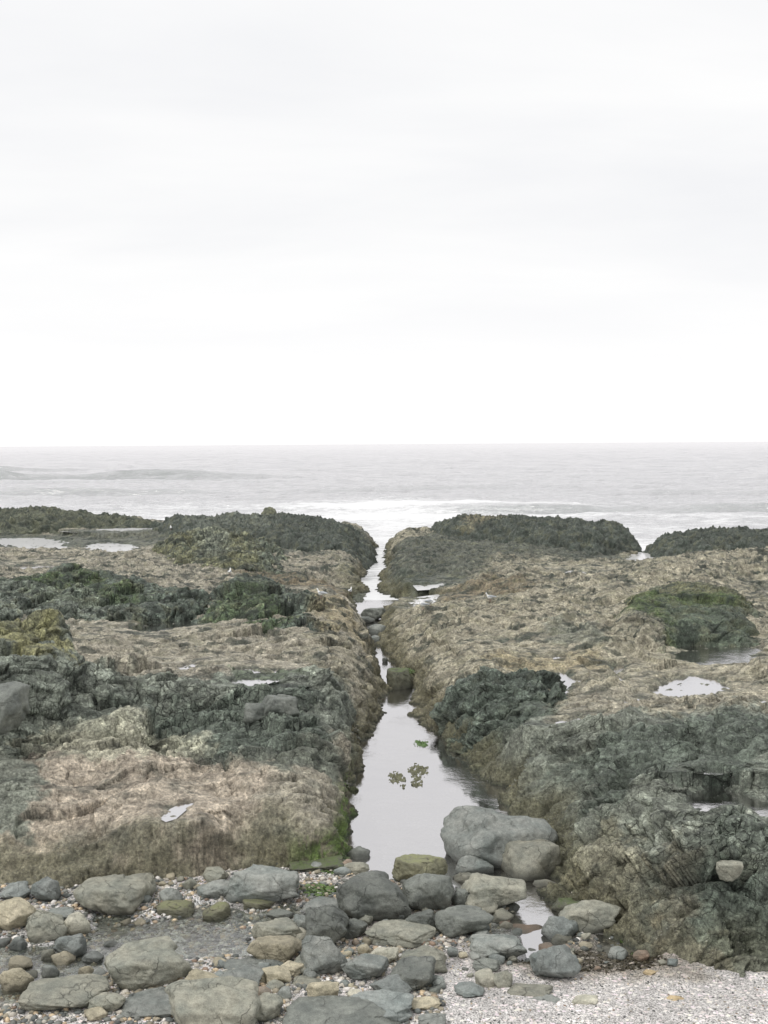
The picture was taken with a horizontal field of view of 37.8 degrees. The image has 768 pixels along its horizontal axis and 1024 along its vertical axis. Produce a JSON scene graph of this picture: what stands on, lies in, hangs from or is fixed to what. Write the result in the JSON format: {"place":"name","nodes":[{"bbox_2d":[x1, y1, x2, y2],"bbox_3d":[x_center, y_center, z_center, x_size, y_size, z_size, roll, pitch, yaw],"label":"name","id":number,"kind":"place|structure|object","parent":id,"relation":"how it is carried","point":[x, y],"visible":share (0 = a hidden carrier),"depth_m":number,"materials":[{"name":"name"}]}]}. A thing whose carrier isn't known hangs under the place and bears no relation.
{"place":"outdoors","nodes":[
{"label":"outdoors","id":0,"kind":"place"},
{"bbox_2d":[0,442,767,599],"bbox_3d":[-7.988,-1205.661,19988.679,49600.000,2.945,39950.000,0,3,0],"label":"sea","id":1,"kind":"structure","parent":0,"point":[646,494],"depth_m":207.70,"materials":[{"name":"liquid"}]},
{"bbox_2d":[0,867,767,1023],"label":"ground","id":2,"kind":"structure","parent":0,"point":[699,982],"depth_m":14.08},
{"bbox_2d":[0,881,30,898],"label":"boulder","id":3,"kind":"object","parent":2,"relation":"on","point":[21,889],"visible":0.88,"depth_m":17.17,"materials":[{"name":"grey stone"}]},
{"bbox_2d":[0,897,35,930],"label":"boulder","id":4,"kind":"object","parent":2,"relation":"on","point":[16,912],"visible":0.85,"depth_m":16.07,"materials":[{"name":"beige stone"}]},
{"bbox_2d":[8,955,33,969],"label":"boulder","id":5,"kind":"object","parent":2,"relation":"on","point":[22,962],"visible":0.87,"depth_m":15.08,"materials":[{"name":"beige stone"}]},
{"bbox_2d":[31,876,61,901],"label":"boulder","id":6,"kind":"object","parent":2,"relation":"on","point":[46,888],"visible":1,"depth_m":17.06,"materials":[{"name":"grey stone"}]},
{"bbox_2d":[26,909,68,943],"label":"boulder","id":7,"kind":"object","parent":2,"relation":"on","point":[42,926],"visible":0.91,"depth_m":15.85,"materials":[{"name":"grey stone"}]},
{"bbox_2d":[41,964,59,978],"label":"stone","id":8,"kind":"object","parent":2,"relation":"on","point":[50,971],"visible":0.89,"depth_m":14.83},
{"bbox_2d":[17,974,109,1010],"bbox_3d":[-3.845,5.893,13.686,1.084,0.223,0.742,0,3,0],"label":"boulder","id":9,"kind":"object","parent":2,"relation":"on","point":[76,990],"visible":0.93,"depth_m":13.56,"materials":[{"name":"grey stone"}]},
{"bbox_2d":[51,951,75,968],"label":"boulder","id":10,"kind":"object","parent":2,"relation":"on","point":[63,959],"visible":0.98,"depth_m":15.20,"materials":[{"name":"beige stone"}]},
{"bbox_2d":[53,933,86,957],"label":"boulder","id":11,"kind":"object","parent":2,"relation":"on","point":[76,945],"visible":0.89,"depth_m":15.38,"materials":[{"name":"grey stone"}]},
{"bbox_2d":[64,912,91,934],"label":"boulder","id":12,"kind":"object","parent":2,"relation":"on","point":[77,923],"visible":0.9,"depth_m":15.97,"materials":[{"name":"stone"}]},
{"bbox_2d":[84,1007,107,1020],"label":"stone","id":13,"kind":"object","parent":2,"relation":"on","point":[94,1013],"visible":1,"depth_m":13.23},
{"bbox_2d":[87,992,125,1011],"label":"boulder","id":14,"kind":"object","parent":2,"relation":"on","point":[109,1001],"visible":0.9,"depth_m":13.38,"materials":[{"name":"grey stone"}]},
{"bbox_2d":[73,873,156,915],"bbox_3d":[-4.130,5.838,17.128,1.122,0.558,1.094,0,4,12],"label":"boulder","id":15,"kind":"object","parent":2,"relation":"on","point":[119,895],"visible":0.96,"depth_m":16.74,"materials":[{"name":"grey stone"}]},
{"bbox_2d":[121,988,170,1017],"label":"boulder","id":16,"kind":"object","parent":2,"relation":"on","point":[151,1002],"visible":0.74,"depth_m":13.43,"materials":[{"name":"grey stone"}]},
{"bbox_2d":[104,936,192,990],"bbox_3d":[-3.046,5.795,14.379,1.066,0.494,0.825,-2,4,-20],"label":"boulder","id":17,"kind":"object","parent":2,"relation":"on","point":[142,964],"visible":0.97,"depth_m":14.09,"materials":[{"name":"grey stone"}]},
{"bbox_2d":[159,887,182,900],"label":"stone","id":18,"kind":"object","parent":2,"relation":"on","point":[170,893],"visible":0.91,"depth_m":17.04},
{"bbox_2d":[156,900,194,918],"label":"boulder","id":19,"kind":"object","parent":2,"relation":"on","point":[184,909],"visible":0.98,"depth_m":16.73,"materials":[{"name":"stone"}]},
{"bbox_2d":[0,516,393,887],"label":"rock shelf","id":20,"kind":"object","parent":2,"relation":"on","point":[126,758],"visible":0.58,"depth_m":21.77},
{"bbox_2d":[0,681,29,734],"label":"boulder","id":21,"kind":"object","parent":20,"relation":"on","point":[14,703],"visible":1,"depth_m":20.86,"materials":[{"name":"stone"}]},
{"bbox_2d":[0,538,68,548],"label":"tide pool","id":22,"kind":"structure","parent":20,"relation":"on","point":[28,542],"depth_m":73.75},
{"bbox_2d":[0,608,94,744],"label":"rock outcrop","id":23,"kind":"object","parent":20,"relation":"on","point":[26,657],"visible":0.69,"depth_m":22.87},
{"bbox_2d":[0,505,162,534],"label":"rock outcrop","id":24,"kind":"object","parent":20,"relation":"on","point":[30,519],"visible":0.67,"depth_m":80.75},
{"bbox_2d":[0,563,210,622],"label":"rock outcrop","id":25,"kind":"object","parent":20,"relation":"on","point":[72,590],"visible":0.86,"depth_m":37.59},
{"bbox_2d":[84,542,138,551],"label":"tide pool","id":26,"kind":"structure","parent":20,"relation":"on","point":[115,547],"depth_m":69.93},
{"bbox_2d":[116,619,199,631],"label":"tide pool","id":27,"kind":"structure","parent":20,"relation":"on","point":[164,626],"depth_m":35.09,"materials":[{"name":"liquid"}]},
{"bbox_2d":[161,802,192,821],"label":"tide pool","id":28,"kind":"structure","parent":20,"relation":"on","point":[177,811],"depth_m":18.60,"materials":[{"name":"liquid"}]},
{"bbox_2d":[152,526,289,573],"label":"rock outcrop","id":29,"kind":"object","parent":20,"relation":"on","point":[221,547],"visible":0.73,"depth_m":57.69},
{"bbox_2d":[207,679,279,685],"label":"tide pool","id":30,"kind":"structure","parent":20,"relation":"on","point":[247,682],"depth_m":25.43,"materials":[{"name":"liquid"}]},
{"bbox_2d":[243,703,264,724],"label":"boulder","id":31,"kind":"object","parent":20,"relation":"on","point":[253,712],"visible":0.86,"depth_m":22.80,"materials":[{"name":"stone"}]},
{"bbox_2d":[152,511,377,569],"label":"rock outcrop","id":32,"kind":"object","parent":20,"relation":"on","point":[301,532],"visible":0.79,"depth_m":66.66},
{"bbox_2d":[262,694,298,716],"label":"boulder","id":33,"kind":"object","parent":20,"relation":"on","point":[281,704],"visible":0.77,"depth_m":22.73,"materials":[{"name":"stone"}]},
{"bbox_2d":[191,573,374,657],"bbox_3d":[-3.981,3.781,37.440,6.090,3.006,12.637,-1,4,-10],"label":"rock outcrop","id":34,"kind":"object","parent":20,"relation":"on","point":[250,599],"visible":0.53,"depth_m":35.67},
{"bbox_2d":[185,968,218,979],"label":"boulder","id":35,"kind":"object","parent":2,"relation":"on","point":[195,973],"visible":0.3,"depth_m":14.09,"materials":[{"name":"beige stone"}]},
{"bbox_2d":[164,976,261,1023],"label":"boulder","id":36,"kind":"object","parent":2,"relation":"on","point":[226,1000],"visible":1,"depth_m":12.96,"materials":[{"name":"grey stone"}]},
{"bbox_2d":[197,879,228,898],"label":"boulder","id":37,"kind":"object","parent":2,"relation":"on","point":[215,889],"visible":0.8,"depth_m":17.25,"materials":[{"name":"grey stone"}]},
{"bbox_2d":[202,866,228,881],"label":"boulder","id":38,"kind":"object","parent":2,"relation":"on","point":[210,873],"visible":0.84,"depth_m":17.76,"materials":[{"name":"stone"}]},
{"bbox_2d":[202,901,231,922],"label":"boulder","id":39,"kind":"object","parent":2,"relation":"on","point":[217,912],"visible":1,"depth_m":16.60,"materials":[{"name":"stone"}]},
{"bbox_2d":[221,964,263,985],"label":"boulder","id":40,"kind":"object","parent":2,"relation":"on","point":[253,972],"visible":0.52,"depth_m":14.10,"materials":[{"name":"grey stone"}]},
{"bbox_2d":[242,899,274,910],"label":"boulder","id":41,"kind":"object","parent":2,"relation":"on","point":[259,904],"visible":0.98,"depth_m":16.89,"materials":[{"name":"stone"}]},
{"bbox_2d":[225,864,299,902],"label":"boulder","id":42,"kind":"object","parent":2,"relation":"on","point":[268,883],"visible":0.95,"depth_m":17.05,"materials":[{"name":"grey stone"}]},
{"bbox_2d":[256,992,283,1021],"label":"boulder","id":43,"kind":"object","parent":2,"relation":"on","point":[271,1005],"visible":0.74,"depth_m":13.20,"materials":[{"name":"grey stone"}]},
{"bbox_2d":[246,935,301,962],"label":"boulder","id":44,"kind":"object","parent":2,"relation":"on","point":[283,948],"visible":0.87,"depth_m":14.85,"materials":[{"name":"beige stone"}]},
{"bbox_2d":[251,917,302,937],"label":"boulder","id":45,"kind":"object","parent":2,"relation":"on","point":[282,926],"visible":0.76,"depth_m":15.64,"materials":[{"name":"grey stone"}]},
{"bbox_2d":[266,908,293,919],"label":"boulder","id":46,"kind":"object","parent":2,"relation":"on","point":[272,914],"visible":0.8,"depth_m":16.48,"materials":[{"name":"stone"}]},
{"bbox_2d":[281,960,303,976],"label":"boulder","id":47,"kind":"object","parent":2,"relation":"on","point":[293,967],"visible":0.64,"depth_m":14.45,"materials":[{"name":"beige stone"}]},
{"bbox_2d":[289,855,343,871],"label":"boulder","id":48,"kind":"object","parent":2,"relation":"on","point":[332,862],"visible":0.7,"depth_m":18.30,"materials":[{"name":"green stone"}]},
{"bbox_2d":[302,896,337,911],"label":"boulder","id":49,"kind":"object","parent":2,"relation":"on","point":[318,901],"visible":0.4,"depth_m":16.72,"materials":[{"name":"grey stone"}]},
{"bbox_2d":[306,981,338,995],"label":"boulder","id":50,"kind":"object","parent":2,"relation":"on","point":[324,988],"visible":0.61,"depth_m":13.60,"materials":[{"name":"beige stone"}]},
{"bbox_2d":[300,935,347,974],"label":"boulder","id":51,"kind":"object","parent":2,"relation":"on","point":[322,955],"visible":0.94,"depth_m":14.49,"materials":[{"name":"grey stone"}]},
{"bbox_2d":[305,904,348,943],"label":"boulder","id":52,"kind":"object","parent":2,"relation":"on","point":[331,921],"visible":0.85,"depth_m":15.52,"materials":[{"name":"stone"}]},
{"bbox_2d":[282,995,401,1023],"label":"boulder","id":53,"kind":"object","parent":2,"relation":"on","point":[332,1009],"visible":0.98,"depth_m":13.08,"materials":[{"name":"stone"}]},
{"bbox_2d":[344,862,369,874],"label":"boulder","id":54,"kind":"object","parent":2,"relation":"on","point":[355,868],"visible":0.91,"depth_m":18.09,"materials":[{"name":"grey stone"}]},
{"bbox_2d":[340,953,388,979],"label":"boulder","id":55,"kind":"object","parent":2,"relation":"on","point":[366,966],"visible":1,"depth_m":14.34,"materials":[{"name":"grey stone"}]},
{"bbox_2d":[70,888,666,973],"bbox_3d":[-0.533,6.013,16.384,9.048,0.260,2.510,0,4,10],"label":"seaweed","id":56,"kind":"object","parent":2,"relation":"on","point":[615,961],"visible":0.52,"depth_m":14.99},
{"bbox_2d":[336,870,411,921],"bbox_3d":[-0.167,5.715,16.516,0.934,0.654,0.879,-2,4,-28],"label":"boulder","id":57,"kind":"object","parent":2,"relation":"on","point":[376,895],"visible":0.94,"depth_m":16.30,"materials":[{"name":"stone"}]},
{"bbox_2d":[349,989,413,1021],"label":"boulder","id":58,"kind":"object","parent":2,"relation":"on","point":[396,1006],"visible":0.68,"depth_m":13.38,"materials":[{"name":"grey stone"}]},
{"bbox_2d":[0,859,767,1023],"bbox_3d":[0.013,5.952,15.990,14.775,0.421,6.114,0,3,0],"label":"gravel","id":59,"kind":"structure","parent":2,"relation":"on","point":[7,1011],"depth_m":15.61,"materials":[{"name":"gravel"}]},
{"bbox_2d":[0,968,33,994],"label":"boulder","id":60,"kind":"object","parent":59,"relation":"on","point":[15,980],"visible":0.92,"depth_m":14.44,"materials":[{"name":"beige stone"}]},
{"bbox_2d":[224,956,283,969],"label":"boulder","id":61,"kind":"object","parent":59,"relation":"on","point":[230,964],"visible":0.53,"depth_m":14.75,"materials":[{"name":"grey stone"}]},
{"bbox_2d":[262,965,291,982],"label":"boulder","id":62,"kind":"object","parent":59,"relation":"on","point":[282,974],"visible":0.78,"depth_m":14.18,"materials":[{"name":"beige stone"}]},
{"bbox_2d":[343,918,367,938],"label":"boulder","id":63,"kind":"object","parent":59,"relation":"on","point":[355,928],"visible":0.77,"depth_m":15.77,"materials":[{"name":"stone"}]},
{"bbox_2d":[411,996,441,1009],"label":"boulder","id":64,"kind":"object","parent":59,"relation":"on","point":[425,1002],"visible":0.88,"depth_m":13.53,"materials":[{"name":"beige stone"}]},
{"bbox_2d":[418,1013,446,1023],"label":"boulder","id":65,"kind":"object","parent":59,"relation":"on","point":[433,1018],"visible":1,"depth_m":13.03,"materials":[{"name":"grey stone"}]},
{"bbox_2d":[608,946,627,960],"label":"cobble","id":66,"kind":"object","parent":59,"relation":"on","point":[619,953],"visible":0.87,"depth_m":15.03,"materials":[{"name":"grey stone"}]},
{"bbox_2d":[371,947,398,962],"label":"boulder","id":67,"kind":"object","parent":2,"relation":"on","point":[391,954],"visible":0.65,"depth_m":14.91,"materials":[{"name":"stone"}]},
{"bbox_2d":[369,974,411,992],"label":"boulder","id":68,"kind":"object","parent":2,"relation":"on","point":[395,982],"visible":0.63,"depth_m":13.87,"materials":[{"name":"grey stone"}]},
{"bbox_2d":[365,919,435,947],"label":"boulder","id":69,"kind":"object","parent":2,"relation":"on","point":[397,932],"visible":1,"depth_m":15.57,"materials":[{"name":"grey stone"}]},
{"bbox_2d":[390,956,435,990],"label":"boulder","id":70,"kind":"object","parent":2,"relation":"on","point":[415,973],"visible":0.89,"depth_m":14.09,"materials":[{"name":"stone"}]},
{"bbox_2d":[392,854,447,880],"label":"boulder","id":71,"kind":"object","parent":2,"relation":"on","point":[406,866],"visible":0.74,"depth_m":17.72,"materials":[{"name":"stone"}]},
{"bbox_2d":[405,909,435,927],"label":"boulder","id":72,"kind":"object","parent":2,"relation":"on","point":[425,916],"visible":0.66,"depth_m":15.92,"materials":[{"name":"stone"}]},
{"bbox_2d":[400,947,447,972],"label":"boulder","id":73,"kind":"object","parent":2,"relation":"on","point":[440,956],"visible":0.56,"depth_m":14.69,"materials":[{"name":"grey stone"}]},
{"bbox_2d":[402,873,453,910],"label":"boulder","id":74,"kind":"object","parent":2,"relation":"on","point":[430,891],"visible":0.92,"depth_m":16.62,"materials":[{"name":"stone"}]},
{"bbox_2d":[451,888,468,905],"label":"stone","id":75,"kind":"object","parent":2,"relation":"on","point":[460,896],"visible":0.69,"depth_m":16.82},
{"bbox_2d":[434,905,493,937],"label":"boulder","id":76,"kind":"object","parent":2,"relation":"on","point":[455,921],"visible":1,"depth_m":15.74,"materials":[{"name":"stone"}]},
{"bbox_2d":[299,668,632,953],"bbox_3d":[1.205,5.418,24.359,5.102,0.469,18.260,0,3,0],"label":"seaweed","id":77,"kind":"object","parent":2,"relation":"on","point":[324,890],"visible":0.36,"depth_m":17.50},
{"bbox_2d":[454,981,484,997],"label":"boulder","id":78,"kind":"object","parent":2,"relation":"on","point":[468,989],"visible":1,"depth_m":13.87,"materials":[{"name":"grey stone"}]},
{"bbox_2d":[455,855,493,874],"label":"boulder","id":79,"kind":"object","parent":2,"relation":"on","point":[470,864],"visible":0.77,"depth_m":18.21,"materials":[{"name":"grey stone"}]},
{"bbox_2d":[465,896,497,913],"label":"boulder","id":80,"kind":"object","parent":2,"relation":"on","point":[487,904],"visible":0.75,"depth_m":16.56,"materials":[{"name":"grey stone"}]},
{"bbox_2d":[475,968,495,987],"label":"stone","id":81,"kind":"object","parent":2,"relation":"on","point":[484,977],"visible":0.96,"depth_m":14.12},
{"bbox_2d":[472,958,501,970],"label":"boulder","id":82,"kind":"object","parent":2,"relation":"on","point":[489,963],"visible":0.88,"depth_m":14.70,"materials":[{"name":"stone"}]},
{"bbox_2d":[461,872,526,907],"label":"boulder","id":83,"kind":"object","parent":2,"relation":"on","point":[501,891],"visible":0.84,"depth_m":16.75,"materials":[{"name":"grey stone"}]},
{"bbox_2d":[468,934,526,959],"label":"boulder","id":84,"kind":"object","parent":2,"relation":"on","point":[506,946],"visible":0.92,"depth_m":15.05,"materials":[{"name":"grey stone"}]},
{"bbox_2d":[440,805,557,867],"bbox_3d":[1.895,5.580,19.043,1.704,1.007,1.360,-2,4,-21],"label":"boulder","id":85,"kind":"object","parent":2,"relation":"on","point":[487,834],"visible":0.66,"depth_m":18.71,"materials":[{"name":"grey stone"}]},
{"bbox_2d":[493,970,512,987],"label":"stone","id":86,"kind":"object","parent":2,"relation":"on","point":[503,979],"visible":0.99,"depth_m":14.10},
{"bbox_2d":[492,908,513,923],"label":"boulder","id":87,"kind":"object","parent":2,"relation":"on","point":[501,914],"visible":0.78,"depth_m":16.44,"materials":[{"name":"grey stone"}]},
{"bbox_2d":[507,983,552,996],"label":"boulder","id":88,"kind":"object","parent":2,"relation":"on","point":[523,989],"visible":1,"depth_m":13.94,"materials":[{"name":"grey stone"}]},
{"bbox_2d":[501,839,561,881],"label":"boulder","id":89,"kind":"object","parent":2,"relation":"on","point":[532,860],"visible":0.88,"depth_m":18.09,"materials":[{"name":"grey stone"}]},
{"bbox_2d":[529,944,581,977],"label":"boulder","id":90,"kind":"object","parent":2,"relation":"on","point":[559,961],"visible":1,"depth_m":14.40,"materials":[{"name":"grey stone"}]},
{"bbox_2d":[541,916,577,939],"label":"boulder","id":91,"kind":"object","parent":2,"relation":"on","point":[554,925],"visible":0.92,"depth_m":15.82,"materials":[{"name":"grey stone"}]},
{"bbox_2d":[551,897,578,911],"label":"boulder","id":92,"kind":"object","parent":2,"relation":"on","point":[559,904],"visible":0.38,"depth_m":16.77,"materials":[{"name":"green stone"}]},
{"bbox_2d":[375,526,767,977],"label":"rock shelf","id":93,"kind":"object","parent":2,"relation":"on","point":[606,783],"visible":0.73,"depth_m":22.81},
{"bbox_2d":[429,666,568,753],"bbox_3d":[2.971,4.808,26.491,3.762,2.155,4.884,0,3,0],"label":"rock outcrop","id":94,"kind":"object","parent":93,"relation":"on","point":[483,696],"visible":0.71,"depth_m":25.74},
{"bbox_2d":[430,513,642,555],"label":"rock outcrop","id":95,"kind":"object","parent":93,"relation":"on","point":[603,537],"visible":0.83,"depth_m":66.70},
{"bbox_2d":[608,581,763,652],"bbox_3d":[9.541,3.946,35.604,7.164,2.791,10.860,0,3,0],"label":"rock outcrop","id":96,"kind":"object","parent":93,"relation":"on","point":[676,614],"visible":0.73,"depth_m":33.49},
{"bbox_2d":[651,676,729,696],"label":"tide pool","id":97,"kind":"structure","parent":93,"relation":"on","point":[690,685],"depth_m":27.12,"materials":[{"name":"liquid"}]},
{"bbox_2d":[642,525,767,557],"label":"rock outcrop","id":98,"kind":"object","parent":93,"relation":"on","point":[700,539],"visible":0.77,"depth_m":62.91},
{"bbox_2d":[670,646,762,664],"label":"tide pool","id":99,"kind":"structure","parent":93,"relation":"on","point":[710,655],"depth_m":31.22,"materials":[{"name":"liquid"}]},
{"bbox_2d":[686,786,767,816],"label":"tide pool","id":100,"kind":"structure","parent":93,"relation":"on","point":[707,799],"depth_m":17.97,"materials":[{"name":"liquid"}]},
{"bbox_2d":[716,860,743,881],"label":"boulder","id":101,"kind":"object","parent":93,"relation":"on","point":[729,870],"visible":1,"depth_m":15.36,"materials":[{"name":"grey stone"}]},
{"bbox_2d":[572,994,597,1004],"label":"boulder","id":102,"kind":"object","parent":2,"relation":"on","point":[585,999],"visible":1,"depth_m":13.61,"materials":[{"name":"stone"}]},
{"bbox_2d":[558,899,621,933],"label":"boulder","id":103,"kind":"object","parent":2,"relation":"on","point":[593,916],"visible":0.89,"depth_m":15.96,"materials":[{"name":"grey stone"}]},
{"bbox_2d":[0,0,767,446],"label":"sky","id":104,"kind":"structure","parent":0,"point":[223,222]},
{"bbox_2d":[346,600,508,887],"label":"channel water","id":105,"kind":"structure","parent":0,"point":[389,823],"depth_m":22.69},
{"bbox_2d":[347,846,369,858],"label":"boulder","id":106,"kind":"object","parent":105,"relation":"in","point":[358,852],"visible":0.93,"depth_m":18.98,"materials":[{"name":"stone"}]},
{"bbox_2d":[360,607,385,619],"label":"boulder","id":107,"kind":"object","parent":105,"relation":"in","point":[375,613],"visible":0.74,"depth_m":44.65,"materials":[{"name":"stone"}]},
{"bbox_2d":[386,668,412,689],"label":"boulder","id":108,"kind":"object","parent":105,"relation":"in","point":[398,678],"visible":0.93,"depth_m":32.03,"materials":[{"name":"green stone"}]},
{"bbox_2d":[462,873,634,957],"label":"stream water","id":109,"kind":"structure","parent":0,"point":[537,910],"depth_m":16.56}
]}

